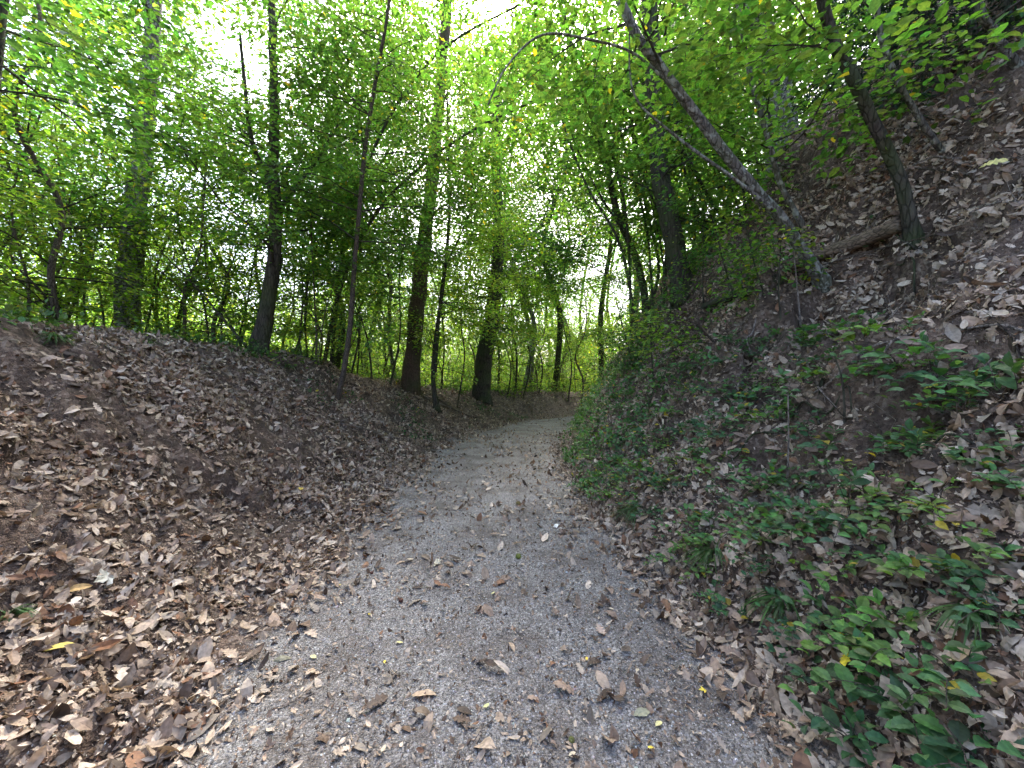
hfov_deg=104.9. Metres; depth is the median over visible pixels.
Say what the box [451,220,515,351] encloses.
woodland tree
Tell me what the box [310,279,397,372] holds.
woodland tree
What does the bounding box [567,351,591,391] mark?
woodland tree
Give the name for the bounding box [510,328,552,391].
woodland tree
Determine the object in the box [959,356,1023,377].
bank seedling
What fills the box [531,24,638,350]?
slender tree
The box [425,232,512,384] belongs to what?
woodland tree
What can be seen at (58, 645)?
fallen leaf
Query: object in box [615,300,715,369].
leafy shrub
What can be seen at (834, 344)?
bank seedling
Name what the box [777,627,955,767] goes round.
leafy plant
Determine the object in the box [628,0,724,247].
slender tree
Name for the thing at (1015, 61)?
slender tree
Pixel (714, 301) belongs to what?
fallen log
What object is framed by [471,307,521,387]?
woodland tree
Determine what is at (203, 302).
slender tree
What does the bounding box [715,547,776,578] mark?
bank seedling
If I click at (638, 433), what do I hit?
bank seedling
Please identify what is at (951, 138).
fallen branch
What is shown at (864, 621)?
leafy plant
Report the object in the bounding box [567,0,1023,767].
hillside
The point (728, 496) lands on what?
bank seedling
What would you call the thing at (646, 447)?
bank seedling
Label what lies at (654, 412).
bank seedling
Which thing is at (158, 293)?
woodland tree
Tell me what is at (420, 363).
woodland tree
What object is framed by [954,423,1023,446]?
bank seedling
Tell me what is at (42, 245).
woodland tree
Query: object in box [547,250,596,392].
woodland tree
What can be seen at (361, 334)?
woodland tree
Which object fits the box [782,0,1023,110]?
broadleaf tree
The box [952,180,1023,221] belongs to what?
root
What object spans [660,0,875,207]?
broadleaf tree
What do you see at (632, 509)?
grass tuft
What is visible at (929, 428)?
bank seedling
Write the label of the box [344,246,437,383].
woodland tree
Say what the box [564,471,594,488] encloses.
bank seedling
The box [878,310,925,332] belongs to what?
bank seedling
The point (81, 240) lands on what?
slender tree
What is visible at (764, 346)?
bank seedling
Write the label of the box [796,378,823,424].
root
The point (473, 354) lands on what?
woodland tree
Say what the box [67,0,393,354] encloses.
broadleaf tree
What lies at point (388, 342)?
woodland tree
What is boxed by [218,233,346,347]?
woodland tree
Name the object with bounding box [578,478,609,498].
bank seedling
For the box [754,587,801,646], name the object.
bank seedling
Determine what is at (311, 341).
woodland tree
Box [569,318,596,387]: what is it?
woodland tree
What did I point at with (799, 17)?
slender tree
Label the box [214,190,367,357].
slender tree
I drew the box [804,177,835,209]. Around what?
root
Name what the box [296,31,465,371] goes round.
woodland tree
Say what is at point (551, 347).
woodland tree
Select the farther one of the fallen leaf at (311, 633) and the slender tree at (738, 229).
the slender tree at (738, 229)
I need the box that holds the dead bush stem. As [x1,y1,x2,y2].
[813,356,914,438]
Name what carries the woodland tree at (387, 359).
on the ground
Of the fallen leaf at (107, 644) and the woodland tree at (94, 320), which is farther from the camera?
the woodland tree at (94, 320)
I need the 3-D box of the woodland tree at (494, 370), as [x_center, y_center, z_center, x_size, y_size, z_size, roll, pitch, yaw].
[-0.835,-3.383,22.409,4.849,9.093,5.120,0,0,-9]
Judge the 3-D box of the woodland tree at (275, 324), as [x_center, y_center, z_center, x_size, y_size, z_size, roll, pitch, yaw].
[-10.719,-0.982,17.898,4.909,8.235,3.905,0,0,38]
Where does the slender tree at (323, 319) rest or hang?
on the ground
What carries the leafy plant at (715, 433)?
on the hillside
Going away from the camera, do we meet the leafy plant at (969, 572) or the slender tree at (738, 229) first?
the leafy plant at (969, 572)
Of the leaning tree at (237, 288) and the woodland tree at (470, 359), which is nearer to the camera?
the leaning tree at (237, 288)
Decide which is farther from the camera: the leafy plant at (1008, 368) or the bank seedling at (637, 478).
the bank seedling at (637, 478)
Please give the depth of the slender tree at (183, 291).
8.27 m
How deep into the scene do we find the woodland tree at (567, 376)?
24.90 m
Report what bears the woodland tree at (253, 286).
on the ground
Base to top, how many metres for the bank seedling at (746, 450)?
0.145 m
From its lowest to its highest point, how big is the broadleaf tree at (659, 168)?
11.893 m
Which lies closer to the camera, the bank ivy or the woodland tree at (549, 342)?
the bank ivy
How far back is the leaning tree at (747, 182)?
4.24 m
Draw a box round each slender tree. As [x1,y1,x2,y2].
[0,34,106,321]
[0,92,112,323]
[0,154,129,321]
[0,181,114,316]
[1,52,150,333]
[2,147,176,325]
[7,176,110,313]
[35,126,171,332]
[56,182,265,338]
[85,115,212,330]
[92,183,200,331]
[96,177,221,334]
[112,138,280,341]
[127,138,321,342]
[196,177,317,334]
[204,0,491,401]
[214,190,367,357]
[235,194,353,349]
[255,180,385,367]
[312,206,383,378]
[330,205,387,372]
[369,28,528,413]
[376,186,439,385]
[433,246,495,407]
[492,279,525,396]
[507,269,546,395]
[518,279,550,392]
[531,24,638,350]
[549,0,634,351]
[556,253,584,401]
[561,235,652,365]
[572,1,654,316]
[584,47,693,211]
[592,89,667,300]
[602,256,702,381]
[608,0,686,307]
[625,2,716,270]
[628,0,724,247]
[634,0,1021,231]
[634,215,707,316]
[637,203,716,333]
[646,220,742,309]
[655,176,788,299]
[660,1,752,221]
[668,49,758,227]
[671,3,759,211]
[678,36,774,228]
[695,5,794,216]
[696,225,827,324]
[703,191,787,301]
[712,0,813,211]
[718,0,831,182]
[740,0,1023,187]
[800,0,1023,181]
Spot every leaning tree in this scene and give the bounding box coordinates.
[131,230,275,347]
[139,244,255,345]
[454,0,831,292]
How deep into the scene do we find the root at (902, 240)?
3.91 m
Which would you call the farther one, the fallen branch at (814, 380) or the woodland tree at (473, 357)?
the woodland tree at (473, 357)
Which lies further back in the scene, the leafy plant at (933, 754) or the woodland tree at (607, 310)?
the woodland tree at (607, 310)
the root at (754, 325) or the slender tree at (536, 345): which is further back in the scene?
the slender tree at (536, 345)
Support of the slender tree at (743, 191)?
on the hillside
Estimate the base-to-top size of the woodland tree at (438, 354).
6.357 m
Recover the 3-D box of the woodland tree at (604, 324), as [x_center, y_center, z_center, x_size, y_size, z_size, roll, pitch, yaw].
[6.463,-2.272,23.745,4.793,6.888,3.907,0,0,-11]
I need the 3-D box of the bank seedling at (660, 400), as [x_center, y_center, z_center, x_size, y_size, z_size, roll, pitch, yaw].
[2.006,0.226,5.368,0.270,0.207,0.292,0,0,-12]
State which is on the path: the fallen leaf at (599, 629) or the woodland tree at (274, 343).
the fallen leaf at (599, 629)
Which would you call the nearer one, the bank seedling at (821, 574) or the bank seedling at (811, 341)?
the bank seedling at (821, 574)
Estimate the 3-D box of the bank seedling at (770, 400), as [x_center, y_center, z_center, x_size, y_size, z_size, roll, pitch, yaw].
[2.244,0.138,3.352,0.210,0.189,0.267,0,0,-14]
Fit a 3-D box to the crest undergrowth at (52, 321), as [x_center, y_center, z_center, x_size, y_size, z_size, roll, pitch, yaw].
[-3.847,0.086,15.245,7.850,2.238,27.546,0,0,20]
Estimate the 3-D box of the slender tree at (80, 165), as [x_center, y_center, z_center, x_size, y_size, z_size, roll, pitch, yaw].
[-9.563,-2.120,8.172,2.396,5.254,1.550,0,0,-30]
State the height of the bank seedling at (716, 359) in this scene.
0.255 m
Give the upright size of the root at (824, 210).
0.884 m
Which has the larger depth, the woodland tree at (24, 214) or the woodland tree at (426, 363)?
the woodland tree at (426, 363)
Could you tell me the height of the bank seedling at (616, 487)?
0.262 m
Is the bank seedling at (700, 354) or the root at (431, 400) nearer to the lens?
the bank seedling at (700, 354)
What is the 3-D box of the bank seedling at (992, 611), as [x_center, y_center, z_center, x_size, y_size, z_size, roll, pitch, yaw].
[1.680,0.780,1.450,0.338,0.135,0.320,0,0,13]
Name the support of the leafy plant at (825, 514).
on the hillside
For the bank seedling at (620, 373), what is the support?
on the hillside
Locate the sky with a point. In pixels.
(503, 3)
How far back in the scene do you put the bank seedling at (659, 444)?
4.39 m
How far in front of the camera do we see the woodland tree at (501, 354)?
26.04 m
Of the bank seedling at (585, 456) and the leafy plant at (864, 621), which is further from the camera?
the bank seedling at (585, 456)
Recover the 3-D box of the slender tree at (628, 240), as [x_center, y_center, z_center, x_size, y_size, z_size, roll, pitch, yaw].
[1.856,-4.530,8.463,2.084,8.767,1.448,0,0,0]
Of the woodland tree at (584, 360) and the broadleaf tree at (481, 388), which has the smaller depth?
the broadleaf tree at (481, 388)
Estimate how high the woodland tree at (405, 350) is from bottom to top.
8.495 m
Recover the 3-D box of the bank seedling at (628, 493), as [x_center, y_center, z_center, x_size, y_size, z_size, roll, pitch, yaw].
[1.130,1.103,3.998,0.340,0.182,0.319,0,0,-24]
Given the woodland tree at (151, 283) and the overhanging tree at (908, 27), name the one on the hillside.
the overhanging tree at (908, 27)
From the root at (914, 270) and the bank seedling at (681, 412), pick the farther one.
the bank seedling at (681, 412)
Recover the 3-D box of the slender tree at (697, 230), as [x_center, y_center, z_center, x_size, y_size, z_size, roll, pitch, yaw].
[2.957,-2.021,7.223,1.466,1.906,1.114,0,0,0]
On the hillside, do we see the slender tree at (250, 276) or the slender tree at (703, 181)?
the slender tree at (703, 181)
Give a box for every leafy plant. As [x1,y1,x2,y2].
[632,341,702,375]
[652,509,743,549]
[662,405,750,446]
[689,367,784,408]
[706,458,800,493]
[719,489,834,553]
[739,367,848,405]
[751,455,933,563]
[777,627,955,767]
[780,589,834,642]
[781,682,888,767]
[788,309,876,338]
[792,578,919,654]
[810,330,966,385]
[856,334,1008,398]
[863,483,912,520]
[875,351,1023,404]
[887,540,1022,605]
[890,675,1023,767]
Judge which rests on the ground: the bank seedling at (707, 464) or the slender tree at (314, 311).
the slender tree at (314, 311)
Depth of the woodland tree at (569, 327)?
41.80 m
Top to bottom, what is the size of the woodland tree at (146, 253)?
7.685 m
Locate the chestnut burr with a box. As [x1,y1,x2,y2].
[569,735,574,742]
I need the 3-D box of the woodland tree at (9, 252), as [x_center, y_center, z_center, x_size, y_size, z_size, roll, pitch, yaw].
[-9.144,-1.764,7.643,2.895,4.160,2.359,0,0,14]
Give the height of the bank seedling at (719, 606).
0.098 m
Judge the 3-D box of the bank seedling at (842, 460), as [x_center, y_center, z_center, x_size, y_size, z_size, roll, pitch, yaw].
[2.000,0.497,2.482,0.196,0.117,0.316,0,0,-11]
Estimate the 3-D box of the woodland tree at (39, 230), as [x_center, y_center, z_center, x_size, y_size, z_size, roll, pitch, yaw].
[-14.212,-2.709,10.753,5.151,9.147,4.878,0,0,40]
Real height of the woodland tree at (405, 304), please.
13.883 m
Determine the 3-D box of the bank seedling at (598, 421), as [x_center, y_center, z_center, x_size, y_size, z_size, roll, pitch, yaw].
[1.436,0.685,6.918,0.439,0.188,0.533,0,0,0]
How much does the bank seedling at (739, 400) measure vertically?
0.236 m
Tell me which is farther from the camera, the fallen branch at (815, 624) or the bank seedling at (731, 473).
the bank seedling at (731, 473)
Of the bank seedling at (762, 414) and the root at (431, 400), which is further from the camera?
the root at (431, 400)
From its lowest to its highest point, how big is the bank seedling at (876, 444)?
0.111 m
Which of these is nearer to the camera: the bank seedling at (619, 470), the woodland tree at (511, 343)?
the bank seedling at (619, 470)
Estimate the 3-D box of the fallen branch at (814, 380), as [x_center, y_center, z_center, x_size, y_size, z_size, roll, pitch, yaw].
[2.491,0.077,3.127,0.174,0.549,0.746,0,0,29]
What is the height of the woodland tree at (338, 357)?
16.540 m
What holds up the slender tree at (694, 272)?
on the hillside
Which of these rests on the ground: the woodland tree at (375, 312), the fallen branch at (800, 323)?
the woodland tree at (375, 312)
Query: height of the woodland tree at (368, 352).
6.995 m
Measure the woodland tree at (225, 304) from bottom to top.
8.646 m
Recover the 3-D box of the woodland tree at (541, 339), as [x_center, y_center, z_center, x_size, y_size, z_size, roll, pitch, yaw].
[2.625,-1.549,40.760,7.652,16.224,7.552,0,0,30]
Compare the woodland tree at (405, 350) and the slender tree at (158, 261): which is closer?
the slender tree at (158, 261)
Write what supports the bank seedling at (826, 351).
on the hillside
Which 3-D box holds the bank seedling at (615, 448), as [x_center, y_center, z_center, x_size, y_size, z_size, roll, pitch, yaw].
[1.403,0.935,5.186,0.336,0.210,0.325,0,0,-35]
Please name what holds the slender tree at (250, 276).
on the ground
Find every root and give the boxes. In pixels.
[340,422,392,439]
[422,394,450,407]
[438,399,476,417]
[633,423,699,457]
[653,311,710,346]
[694,386,800,448]
[703,424,802,461]
[746,292,761,367]
[776,385,851,414]
[794,185,841,203]
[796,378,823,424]
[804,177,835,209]
[807,179,871,231]
[813,327,930,393]
[827,195,853,234]
[851,285,913,386]
[863,193,887,245]
[863,256,945,299]
[866,147,970,192]
[895,211,948,250]
[901,331,988,402]
[919,163,975,181]
[934,423,1023,459]
[937,324,1023,336]
[951,300,1021,364]
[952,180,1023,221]
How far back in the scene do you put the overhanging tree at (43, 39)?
5.30 m
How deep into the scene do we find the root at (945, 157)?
4.05 m
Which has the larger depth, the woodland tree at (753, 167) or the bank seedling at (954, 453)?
the woodland tree at (753, 167)
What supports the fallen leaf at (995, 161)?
on the hillside
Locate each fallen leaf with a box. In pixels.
[43,642,73,651]
[70,583,92,591]
[83,639,121,650]
[94,569,113,585]
[273,655,290,661]
[304,629,317,637]
[412,689,436,695]
[434,558,441,565]
[509,642,514,649]
[596,623,605,633]
[633,707,649,715]
[840,653,850,665]
[978,158,1007,168]
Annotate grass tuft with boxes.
[0,604,38,621]
[33,331,77,345]
[138,337,167,345]
[610,499,645,533]
[676,535,727,577]
[738,585,804,634]
[913,590,1010,654]
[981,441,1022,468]
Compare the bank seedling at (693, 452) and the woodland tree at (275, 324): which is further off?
the woodland tree at (275, 324)
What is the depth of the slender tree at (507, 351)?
18.98 m
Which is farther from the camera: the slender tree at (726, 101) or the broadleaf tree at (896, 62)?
the slender tree at (726, 101)
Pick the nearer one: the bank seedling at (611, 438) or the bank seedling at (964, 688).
the bank seedling at (964, 688)
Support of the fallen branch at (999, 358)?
on the hillside
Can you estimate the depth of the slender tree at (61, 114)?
10.47 m
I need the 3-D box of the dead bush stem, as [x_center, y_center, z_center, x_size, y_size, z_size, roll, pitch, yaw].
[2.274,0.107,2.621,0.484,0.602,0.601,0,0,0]
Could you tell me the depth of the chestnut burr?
1.65 m
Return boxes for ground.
[0,317,589,767]
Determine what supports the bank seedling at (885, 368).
on the hillside
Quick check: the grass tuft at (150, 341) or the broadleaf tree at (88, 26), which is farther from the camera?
the broadleaf tree at (88, 26)
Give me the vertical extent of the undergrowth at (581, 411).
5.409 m
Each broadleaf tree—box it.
[7,0,304,330]
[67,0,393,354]
[319,0,549,396]
[425,30,566,405]
[515,0,817,309]
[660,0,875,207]
[668,0,924,249]
[772,0,985,133]
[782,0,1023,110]
[845,0,1020,107]
[847,0,1015,82]
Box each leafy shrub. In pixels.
[592,327,652,382]
[600,304,663,370]
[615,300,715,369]
[724,216,831,306]
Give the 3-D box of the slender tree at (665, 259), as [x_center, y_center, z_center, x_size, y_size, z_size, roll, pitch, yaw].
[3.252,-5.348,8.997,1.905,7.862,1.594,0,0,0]
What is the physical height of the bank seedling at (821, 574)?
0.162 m
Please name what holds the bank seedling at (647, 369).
on the hillside
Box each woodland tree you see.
[0,0,243,339]
[0,0,258,324]
[0,20,121,323]
[0,84,116,327]
[0,87,125,322]
[0,89,73,319]
[0,111,181,325]
[0,116,81,320]
[0,122,112,324]
[0,203,115,326]
[2,175,142,323]
[30,241,113,324]
[45,237,163,327]
[62,256,190,325]
[71,209,202,324]
[73,127,191,329]
[73,259,172,327]
[79,193,219,343]
[87,129,294,341]
[93,72,234,337]
[95,241,228,340]
[103,107,298,346]
[104,141,225,331]
[153,168,240,343]
[153,294,239,331]
[158,229,247,344]
[160,249,247,327]
[164,217,286,340]
[169,137,327,345]
[173,223,303,347]
[184,151,323,349]
[189,0,428,367]
[207,192,297,340]
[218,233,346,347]
[246,281,299,350]
[253,27,391,356]
[253,245,351,368]
[270,271,355,359]
[274,288,329,358]
[278,210,375,370]
[280,155,378,363]
[281,25,491,376]
[282,217,406,377]
[283,248,375,377]
[284,304,384,370]
[295,320,329,360]
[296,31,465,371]
[308,154,415,374]
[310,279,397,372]
[311,203,433,374]
[318,263,384,377]
[335,269,424,379]
[336,170,401,376]
[341,271,425,385]
[341,320,383,368]
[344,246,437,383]
[346,293,400,377]
[346,307,383,375]
[350,263,423,377]
[358,286,406,376]
[378,295,442,376]
[385,283,446,385]
[385,313,438,377]
[393,256,465,383]
[400,305,447,385]
[401,174,485,388]
[401,327,443,383]
[403,0,623,389]
[406,0,625,390]
[420,298,466,389]
[422,244,480,388]
[422,277,453,385]
[422,315,458,385]
[424,276,466,385]
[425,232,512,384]
[436,283,494,386]
[438,313,476,389]
[443,334,494,386]
[445,300,512,389]
[447,241,536,387]
[448,304,501,389]
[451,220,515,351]
[454,316,503,387]
[456,242,543,390]
[470,0,637,390]
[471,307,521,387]
[474,259,550,391]
[491,296,545,390]
[492,255,558,397]
[493,275,525,389]
[500,337,540,390]
[501,282,579,392]
[503,342,539,385]
[505,323,551,383]
[506,0,723,377]
[508,236,583,391]
[510,306,566,387]
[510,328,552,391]
[511,292,568,388]
[513,196,617,391]
[515,236,601,391]
[522,325,558,389]
[531,262,583,389]
[534,311,593,391]
[537,298,569,381]
[543,293,587,390]
[543,326,585,391]
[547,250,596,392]
[548,294,614,391]
[551,233,619,390]
[552,298,615,376]
[552,317,580,390]
[554,273,616,404]
[560,321,597,392]
[562,100,710,384]
[567,220,635,384]
[567,317,606,391]
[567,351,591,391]
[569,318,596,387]
[575,297,640,386]
[581,239,629,362]
[583,278,623,374]
[583,301,621,385]
[586,0,886,221]
[590,290,640,382]
[604,256,660,362]
[609,282,654,334]
[615,0,798,326]
[691,118,764,246]
[708,0,910,183]
[778,0,883,66]
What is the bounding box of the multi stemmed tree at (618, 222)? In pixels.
[474,0,770,326]
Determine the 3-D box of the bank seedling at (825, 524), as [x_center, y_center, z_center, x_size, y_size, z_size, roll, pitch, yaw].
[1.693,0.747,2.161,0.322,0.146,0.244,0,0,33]
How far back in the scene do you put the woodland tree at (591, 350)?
28.93 m
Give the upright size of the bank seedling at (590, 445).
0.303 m
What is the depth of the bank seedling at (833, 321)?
4.11 m
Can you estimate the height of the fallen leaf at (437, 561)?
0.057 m
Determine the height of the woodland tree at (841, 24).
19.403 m
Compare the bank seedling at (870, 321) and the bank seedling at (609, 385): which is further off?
the bank seedling at (609, 385)
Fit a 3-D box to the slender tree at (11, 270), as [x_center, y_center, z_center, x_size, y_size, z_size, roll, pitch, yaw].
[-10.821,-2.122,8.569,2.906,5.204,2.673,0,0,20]
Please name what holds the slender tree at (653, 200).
on the hillside
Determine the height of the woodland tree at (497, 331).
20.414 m
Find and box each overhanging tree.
[0,0,213,236]
[232,4,617,367]
[281,0,553,364]
[460,0,795,291]
[840,0,986,90]
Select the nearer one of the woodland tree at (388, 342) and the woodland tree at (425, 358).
the woodland tree at (388, 342)
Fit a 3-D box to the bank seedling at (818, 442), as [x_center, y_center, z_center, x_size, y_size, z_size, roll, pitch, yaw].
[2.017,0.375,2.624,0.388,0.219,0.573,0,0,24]
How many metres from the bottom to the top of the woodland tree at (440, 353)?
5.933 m
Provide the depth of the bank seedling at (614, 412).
6.26 m
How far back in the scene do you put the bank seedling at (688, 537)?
2.92 m
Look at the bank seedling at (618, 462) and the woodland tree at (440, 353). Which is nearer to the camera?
the bank seedling at (618, 462)
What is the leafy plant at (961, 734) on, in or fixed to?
on the hillside
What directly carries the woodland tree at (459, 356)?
on the ground
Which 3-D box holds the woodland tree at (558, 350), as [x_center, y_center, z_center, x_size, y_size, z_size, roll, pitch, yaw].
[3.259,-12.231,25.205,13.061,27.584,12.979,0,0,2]
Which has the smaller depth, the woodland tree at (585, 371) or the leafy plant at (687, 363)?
the leafy plant at (687, 363)
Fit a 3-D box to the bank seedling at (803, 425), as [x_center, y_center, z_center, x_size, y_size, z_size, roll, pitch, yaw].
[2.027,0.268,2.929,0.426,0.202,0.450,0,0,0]
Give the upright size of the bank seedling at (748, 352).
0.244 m
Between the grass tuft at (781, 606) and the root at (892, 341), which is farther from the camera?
the root at (892, 341)
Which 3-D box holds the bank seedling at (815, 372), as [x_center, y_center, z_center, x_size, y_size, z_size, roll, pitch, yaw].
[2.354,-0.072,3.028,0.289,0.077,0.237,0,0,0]
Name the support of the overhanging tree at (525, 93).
on the hillside
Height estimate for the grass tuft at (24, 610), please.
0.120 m
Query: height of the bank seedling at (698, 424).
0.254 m
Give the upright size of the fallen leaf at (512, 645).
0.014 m
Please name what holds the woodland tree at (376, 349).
on the ground
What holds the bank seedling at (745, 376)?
on the hillside
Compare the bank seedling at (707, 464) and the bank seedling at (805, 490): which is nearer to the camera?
the bank seedling at (805, 490)
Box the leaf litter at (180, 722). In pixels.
[0,0,1023,767]
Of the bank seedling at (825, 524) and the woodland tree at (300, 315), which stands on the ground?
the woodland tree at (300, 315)
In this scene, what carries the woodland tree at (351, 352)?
on the ground
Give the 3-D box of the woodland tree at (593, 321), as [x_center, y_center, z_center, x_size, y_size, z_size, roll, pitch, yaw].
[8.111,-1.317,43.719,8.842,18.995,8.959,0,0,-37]
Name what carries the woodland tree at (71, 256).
on the ground
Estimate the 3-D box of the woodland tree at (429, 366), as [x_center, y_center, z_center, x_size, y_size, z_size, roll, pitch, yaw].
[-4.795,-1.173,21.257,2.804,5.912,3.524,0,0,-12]
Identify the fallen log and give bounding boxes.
[696,273,783,309]
[785,215,901,271]
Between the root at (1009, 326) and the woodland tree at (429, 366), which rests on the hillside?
the root at (1009, 326)
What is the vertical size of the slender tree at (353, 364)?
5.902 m
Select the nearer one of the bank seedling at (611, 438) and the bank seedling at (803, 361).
the bank seedling at (803, 361)
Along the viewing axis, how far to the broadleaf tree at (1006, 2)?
4.48 m
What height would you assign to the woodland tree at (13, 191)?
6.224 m
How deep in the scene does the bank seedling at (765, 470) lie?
3.03 m
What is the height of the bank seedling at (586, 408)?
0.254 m
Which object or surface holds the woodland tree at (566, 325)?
on the ground
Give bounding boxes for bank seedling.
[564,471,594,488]
[573,435,602,450]
[574,447,596,459]
[575,418,587,429]
[576,401,595,414]
[576,449,609,467]
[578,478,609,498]
[582,418,600,429]
[582,474,600,481]
[586,467,607,487]
[586,480,621,495]
[589,469,631,495]
[592,456,621,479]
[597,379,615,389]
[597,398,630,419]
[597,427,627,445]
[600,402,624,412]
[601,445,626,461]
[601,464,629,481]
[603,435,623,449]
[603,455,648,477]
[603,486,637,500]
[606,459,660,489]
[607,492,637,506]
[608,366,631,378]
[609,413,643,436]
[610,427,650,445]
[615,385,634,397]
[615,500,660,518]
[619,414,643,425]
[621,394,652,411]
[622,439,654,457]
[624,380,655,389]
[627,365,650,378]
[634,452,663,460]
[635,437,676,450]
[636,375,664,387]
[640,467,682,491]
[642,402,668,416]
[643,348,683,361]
[643,546,675,564]
[644,508,666,526]
[644,543,713,582]
[646,393,667,406]
[648,424,686,437]
[649,395,684,417]
[649,473,691,492]
[650,406,673,413]
[650,442,683,466]
[663,514,708,551]
[667,377,705,394]
[672,407,715,431]
[673,435,710,458]
[674,366,695,378]
[678,408,718,430]
[679,503,714,519]
[684,450,731,477]
[685,346,742,369]
[686,472,734,490]
[692,347,720,358]
[692,576,721,602]
[695,402,753,422]
[698,378,735,400]
[705,486,766,513]
[705,511,778,544]
[709,593,752,622]
[711,328,753,344]
[715,385,763,406]
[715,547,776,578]
[719,357,768,382]
[721,506,763,523]
[722,383,759,399]
[727,339,775,359]
[731,448,786,466]
[732,404,786,424]
[739,365,785,393]
[739,492,796,518]
[743,476,777,490]
[749,323,780,341]
[749,341,803,351]
[749,467,781,480]
[753,392,794,410]
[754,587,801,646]
[755,408,825,435]
[760,470,818,487]
[765,642,822,685]
[767,397,798,418]
[770,480,819,509]
[773,425,844,454]
[778,559,858,587]
[782,345,838,374]
[784,332,822,346]
[784,498,860,538]
[787,353,827,365]
[792,341,840,350]
[792,370,829,378]
[793,330,825,342]
[795,462,874,491]
[796,587,903,671]
[797,456,855,472]
[810,598,867,661]
[812,319,844,334]
[819,526,906,568]
[821,480,892,532]
[825,320,885,341]
[829,310,885,329]
[838,470,961,529]
[845,358,895,377]
[845,431,926,453]
[864,415,947,444]
[865,418,941,457]
[868,553,981,578]
[873,627,996,713]
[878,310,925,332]
[889,368,982,415]
[892,358,942,368]
[907,387,982,406]
[926,572,1023,630]
[938,442,1022,467]
[949,521,1023,564]
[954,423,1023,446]
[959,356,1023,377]
[970,462,1023,496]
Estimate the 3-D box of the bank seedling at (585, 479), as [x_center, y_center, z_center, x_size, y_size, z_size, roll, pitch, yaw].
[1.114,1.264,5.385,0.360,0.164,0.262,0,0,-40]
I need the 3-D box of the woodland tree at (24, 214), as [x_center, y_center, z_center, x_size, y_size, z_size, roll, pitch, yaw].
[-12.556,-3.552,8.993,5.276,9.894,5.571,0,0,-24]
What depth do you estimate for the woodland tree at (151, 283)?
9.48 m
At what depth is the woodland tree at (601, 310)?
23.26 m
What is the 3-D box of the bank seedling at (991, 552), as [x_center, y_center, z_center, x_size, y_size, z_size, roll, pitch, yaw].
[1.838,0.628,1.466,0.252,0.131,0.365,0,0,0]
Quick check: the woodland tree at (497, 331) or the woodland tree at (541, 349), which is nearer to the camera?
the woodland tree at (541, 349)
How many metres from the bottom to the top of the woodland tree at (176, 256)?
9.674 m
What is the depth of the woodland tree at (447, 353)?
21.70 m
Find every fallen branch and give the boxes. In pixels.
[758,598,871,650]
[786,394,788,478]
[792,231,948,274]
[793,249,802,336]
[806,363,836,407]
[828,87,1008,184]
[842,413,901,438]
[845,163,988,179]
[984,356,1019,378]
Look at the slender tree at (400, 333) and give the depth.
11.99 m
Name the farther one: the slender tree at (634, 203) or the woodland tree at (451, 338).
the woodland tree at (451, 338)
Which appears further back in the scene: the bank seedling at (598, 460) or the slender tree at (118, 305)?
the slender tree at (118, 305)
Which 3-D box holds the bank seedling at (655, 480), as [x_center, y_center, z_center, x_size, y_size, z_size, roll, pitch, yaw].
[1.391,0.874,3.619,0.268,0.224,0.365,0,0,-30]
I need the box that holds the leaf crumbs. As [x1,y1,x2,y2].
[0,126,1023,767]
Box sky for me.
[0,0,902,375]
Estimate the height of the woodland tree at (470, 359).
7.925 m
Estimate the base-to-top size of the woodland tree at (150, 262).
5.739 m
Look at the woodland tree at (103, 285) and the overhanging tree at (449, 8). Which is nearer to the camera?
the overhanging tree at (449, 8)
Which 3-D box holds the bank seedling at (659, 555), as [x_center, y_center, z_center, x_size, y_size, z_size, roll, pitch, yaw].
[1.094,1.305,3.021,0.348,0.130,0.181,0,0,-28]
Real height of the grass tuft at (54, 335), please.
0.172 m
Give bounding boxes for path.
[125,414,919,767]
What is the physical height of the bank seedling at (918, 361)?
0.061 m
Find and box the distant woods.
[145,261,660,389]
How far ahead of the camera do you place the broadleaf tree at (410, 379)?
12.68 m
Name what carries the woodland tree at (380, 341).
on the ground
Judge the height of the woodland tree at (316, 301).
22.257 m
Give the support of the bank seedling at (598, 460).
on the hillside
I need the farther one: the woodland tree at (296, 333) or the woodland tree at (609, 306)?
the woodland tree at (609, 306)
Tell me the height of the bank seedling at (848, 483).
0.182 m
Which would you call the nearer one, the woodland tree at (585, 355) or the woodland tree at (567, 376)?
the woodland tree at (567, 376)
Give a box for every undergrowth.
[0,295,562,394]
[558,199,872,508]
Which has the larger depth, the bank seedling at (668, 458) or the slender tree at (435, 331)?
the slender tree at (435, 331)
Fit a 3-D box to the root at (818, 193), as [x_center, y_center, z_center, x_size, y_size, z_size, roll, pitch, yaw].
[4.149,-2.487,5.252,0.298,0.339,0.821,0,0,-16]
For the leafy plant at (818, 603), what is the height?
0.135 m
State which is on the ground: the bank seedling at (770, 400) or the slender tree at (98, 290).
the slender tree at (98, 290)
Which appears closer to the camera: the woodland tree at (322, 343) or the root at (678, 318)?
the root at (678, 318)
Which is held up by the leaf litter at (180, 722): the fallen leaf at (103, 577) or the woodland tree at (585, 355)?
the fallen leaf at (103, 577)
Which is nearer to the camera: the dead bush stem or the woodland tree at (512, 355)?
the dead bush stem
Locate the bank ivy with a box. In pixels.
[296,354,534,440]

